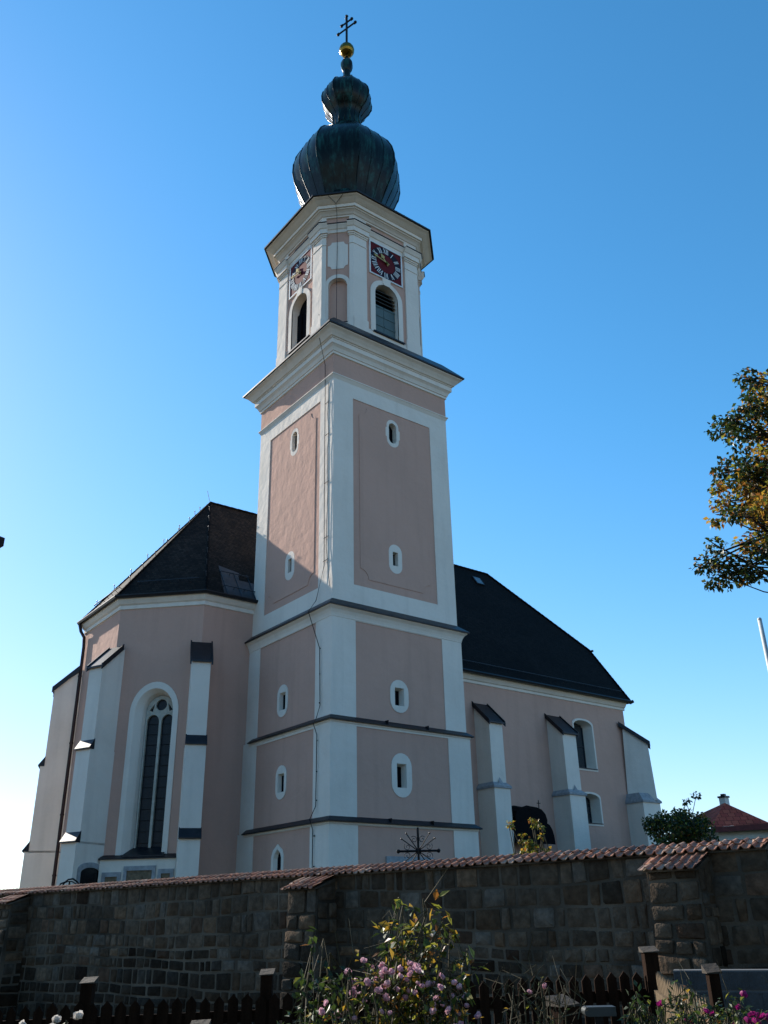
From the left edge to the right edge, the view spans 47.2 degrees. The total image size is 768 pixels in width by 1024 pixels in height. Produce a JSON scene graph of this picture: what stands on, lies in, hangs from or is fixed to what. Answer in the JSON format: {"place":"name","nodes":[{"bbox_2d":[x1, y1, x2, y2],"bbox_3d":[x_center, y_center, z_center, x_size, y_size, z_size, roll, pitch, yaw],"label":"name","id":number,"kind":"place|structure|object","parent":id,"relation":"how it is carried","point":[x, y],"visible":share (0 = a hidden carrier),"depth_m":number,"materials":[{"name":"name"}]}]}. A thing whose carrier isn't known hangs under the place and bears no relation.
{"place":"outdoors","nodes":[
{"label":"outdoors","id":0,"kind":"place"},
{"bbox_2d":[0,0,767,888],"label":"sky","id":1,"kind":"structure","parent":0,"point":[588,179],"materials":[{"name":"blue"}]},
{"bbox_3d":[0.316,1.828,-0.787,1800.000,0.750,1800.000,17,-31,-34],"label":"ground","id":2,"kind":"structure","parent":0,"visible":0},
{"bbox_2d":[19,1010,82,1023],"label":"white rose bush","id":3,"kind":"object","parent":2,"relation":"on","point":[77,1015],"visible":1,"depth_m":3.31,"materials":[{"name":"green plant"}]},
{"bbox_2d":[190,1019,210,1023],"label":"fence post","id":4,"kind":"object","parent":2,"relation":"on","point":[206,1021],"visible":1,"depth_m":5.15,"materials":[{"name":"grey wood"}]},
{"bbox_2d":[277,1005,330,1023],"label":"rose bush","id":5,"kind":"object","parent":2,"relation":"on","point":[328,1008],"visible":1,"depth_m":4.08,"materials":[{"name":"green plant"}]},
{"bbox_2d":[285,926,352,1023],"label":"slender rose bush","id":6,"kind":"object","parent":2,"relation":"on","point":[310,1005],"visible":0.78,"depth_m":4.57,"materials":[{"name":"green plant"}]},
{"bbox_2d":[0,968,651,1023],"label":"picket fence","id":7,"kind":"object","parent":2,"relation":"on","point":[268,1010],"visible":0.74,"depth_m":7.63,"materials":[{"name":"brown wood"}]},
{"bbox_2d":[0,837,767,1023],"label":"churchyard wall","id":8,"kind":"structure","parent":2,"relation":"on","point":[227,936],"depth_m":18.39,"materials":[{"name":"stone"}]},
{"bbox_2d":[315,921,480,1023],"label":"pink rose bush","id":9,"kind":"object","parent":2,"relation":"on","point":[376,990],"visible":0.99,"depth_m":4.22,"materials":[{"name":"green plant"}]},
{"bbox_2d":[364,869,489,1023],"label":"tall rose bush","id":10,"kind":"object","parent":2,"relation":"on","point":[401,957],"visible":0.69,"depth_m":4.45,"materials":[{"name":"green plant"}]},
{"bbox_2d":[483,934,587,1023],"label":"bare rose bush","id":11,"kind":"object","parent":2,"relation":"on","point":[543,985],"visible":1,"depth_m":4.34,"materials":[{"name":"green plant"}]},
{"bbox_2d":[545,994,579,1023],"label":"gate post","id":12,"kind":"object","parent":2,"relation":"on","point":[570,1018],"visible":0.68,"depth_m":4.53,"materials":[{"name":"grey stone"}]},
{"bbox_2d":[581,1005,616,1023],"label":"letter box","id":13,"kind":"object","parent":2,"relation":"on","point":[598,1012],"visible":0.95,"depth_m":4.65,"materials":[{"name":"grey paint"}]},
{"bbox_2d":[638,946,724,1023],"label":"picket fence","id":14,"kind":"object","parent":2,"relation":"on","point":[658,983],"visible":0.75,"depth_m":7.01,"materials":[{"name":"brown wood"}]},
{"bbox_2d":[616,961,754,1023],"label":"aster plant","id":15,"kind":"object","parent":2,"relation":"on","point":[681,1016],"visible":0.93,"depth_m":4.51,"materials":[{"name":"green plant"}]},
{"bbox_2d":[672,794,767,841],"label":"house","id":16,"kind":"structure","parent":2,"relation":"on","point":[731,823],"depth_m":38.85,"materials":[{"name":"red tile"}]},
{"bbox_2d":[673,969,767,1023],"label":"block wall","id":17,"kind":"structure","parent":2,"relation":"on","point":[753,983],"depth_m":9.95,"materials":[{"name":"grey concrete"}]},
{"bbox_2d":[689,367,767,593],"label":"autumn tree","id":18,"kind":"object","parent":2,"relation":"on","point":[751,488],"visible":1,"depth_m":14.47,"materials":[{"name":"green plant"}]},
{"bbox_2d":[693,975,767,1023],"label":"aster plant","id":19,"kind":"object","parent":2,"relation":"on","point":[759,1015],"visible":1,"depth_m":4.04,"materials":[{"name":"pink plant"}]},
{"label":"churchyard lawn","id":20,"kind":"structure","parent":0,"visible":0},
{"bbox_2d":[60,878,78,884],"bbox_3d":[-10.016,12.722,27.661,0.861,2.236,0.060,-1,-25,0],"label":"grave cross","id":21,"kind":"object","parent":20,"relation":"on","point":[66,881],"visible":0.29,"depth_m":28.07,"materials":[{"name":"metal"}]},
{"bbox_2d":[19,15,661,887],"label":"church","id":22,"kind":"structure","parent":20,"relation":"on","point":[329,653],"depth_m":37.92,"materials":[{"name":"pink paint"}]},
{"bbox_2d":[115,682,178,856],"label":"choir window","id":23,"kind":"structure","parent":22,"relation":"in","point":[147,784],"depth_m":35.40,"materials":[{"name":"white paint"}]},
{"bbox_2d":[271,844,283,870],"bbox_3d":[-3.880,13.122,32.317,0.135,1.710,0.880,17,-31,-34],"label":"tower window","id":24,"kind":"structure","parent":22,"relation":"in","point":[277,858],"depth_m":32.54,"materials":[{"name":"white paint"}]},
{"bbox_2d":[275,765,286,799],"bbox_3d":[-3.890,10.363,33.689,0.157,1.270,0.780,17,-31,-34],"label":"tower window","id":25,"kind":"structure","parent":22,"relation":"in","point":[281,774],"depth_m":33.75,"materials":[{"name":"white paint"}]},
{"bbox_2d":[277,685,287,716],"bbox_3d":[-4.008,7.573,35.236,0.157,1.300,0.800,17,-31,-34],"label":"tower window","id":26,"kind":"structure","parent":22,"relation":"in","point":[282,697],"depth_m":35.30,"materials":[{"name":"white paint"}]},
{"bbox_2d":[285,551,293,579],"bbox_3d":[-3.979,2.310,37.632,0.135,1.300,0.740,17,-31,-34],"label":"tower window","id":27,"kind":"structure","parent":22,"relation":"in","point":[289,563],"depth_m":37.67,"materials":[{"name":"white paint"}]},
{"bbox_2d":[290,428,298,455],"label":"tower window","id":28,"kind":"structure","parent":22,"relation":"in","point":[294,441],"depth_m":40.22,"materials":[{"name":"white paint"}]},
{"bbox_2d":[288,285,310,354],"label":"belfry window","id":29,"kind":"structure","parent":22,"relation":"in","point":[299,328],"depth_m":43.59,"materials":[{"name":"white paint"}]},
{"bbox_2d":[370,277,404,344],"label":"belfry window","id":30,"kind":"structure","parent":22,"relation":"in","point":[386,308],"depth_m":42.88,"materials":[{"name":"white paint"}]},
{"bbox_2d":[386,420,399,447],"bbox_3d":[0.306,-3.481,39.729,0.800,1.400,0.285,17,-31,-34],"label":"tower window","id":31,"kind":"structure","parent":22,"relation":"in","point":[392,433],"depth_m":39.82,"materials":[{"name":"white paint"}]},
{"bbox_2d":[389,545,401,573],"bbox_3d":[0.419,2.023,37.113,0.700,1.310,0.225,17,-31,-34],"label":"tower window","id":32,"kind":"structure","parent":22,"relation":"in","point":[395,554],"depth_m":37.10,"materials":[{"name":"white paint"}]},
{"bbox_2d":[390,680,408,712],"bbox_3d":[0.531,7.272,34.565,0.910,1.300,0.265,17,-31,-34],"label":"tower window","id":33,"kind":"structure","parent":22,"relation":"in","point":[399,695],"depth_m":34.60,"materials":[{"name":"white paint"}]},
{"bbox_2d":[391,753,411,797],"bbox_3d":[0.597,9.953,33.194,0.970,1.620,0.265,17,-31,-34],"label":"tower window","id":34,"kind":"structure","parent":22,"relation":"in","point":[401,768],"depth_m":33.21,"materials":[{"name":"white paint"}]},
{"bbox_2d":[385,856,433,862],"bbox_3d":[0.977,13.767,31.356,2.200,2.740,0.080,17,-31,-34],"label":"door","id":35,"kind":"structure","parent":22,"relation":"in","point":[389,859],"depth_m":31.59,"materials":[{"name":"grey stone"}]},
{"bbox_2d":[572,718,597,771],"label":"nave window","id":36,"kind":"structure","parent":22,"relation":"in","point":[586,750],"depth_m":48.69,"materials":[{"name":"white paint"}]},
{"bbox_2d":[585,792,603,825],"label":"nave window","id":37,"kind":"structure","parent":22,"relation":"in","point":[593,800],"depth_m":47.23,"materials":[{"name":"white paint"}]},
{"bbox_2d":[396,827,440,860],"bbox_3d":[0.822,8.714,20.206,1.033,2.770,0.099,-1,-25,0],"label":"grave cross","id":38,"kind":"object","parent":20,"relation":"on","point":[418,851],"visible":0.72,"depth_m":20.56,"materials":[{"name":"metal"}]},
{"bbox_2d":[506,818,551,854],"bbox_3d":[3.241,8.255,19.302,1.408,3.001,1.128,-10,-26,18],"label":"yellow shrub","id":39,"kind":"object","parent":20,"relation":"on","point":[529,848],"visible":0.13,"depth_m":19.65,"materials":[{"name":"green plant"}]},
{"bbox_2d":[641,791,719,844],"bbox_3d":[7.804,9.172,22.658,2.454,3.875,2.429,17,-31,-34],"label":"green shrub","id":40,"kind":"object","parent":20,"relation":"on","point":[692,828],"visible":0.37,"depth_m":22.74,"materials":[{"name":"green plant"}]},
{"bbox_2d":[757,617,767,668],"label":"flagpole","id":41,"kind":"object","parent":20,"relation":"on","point":[762,634],"visible":1,"depth_m":18.81,"materials":[{"name":"metal"}]}
]}

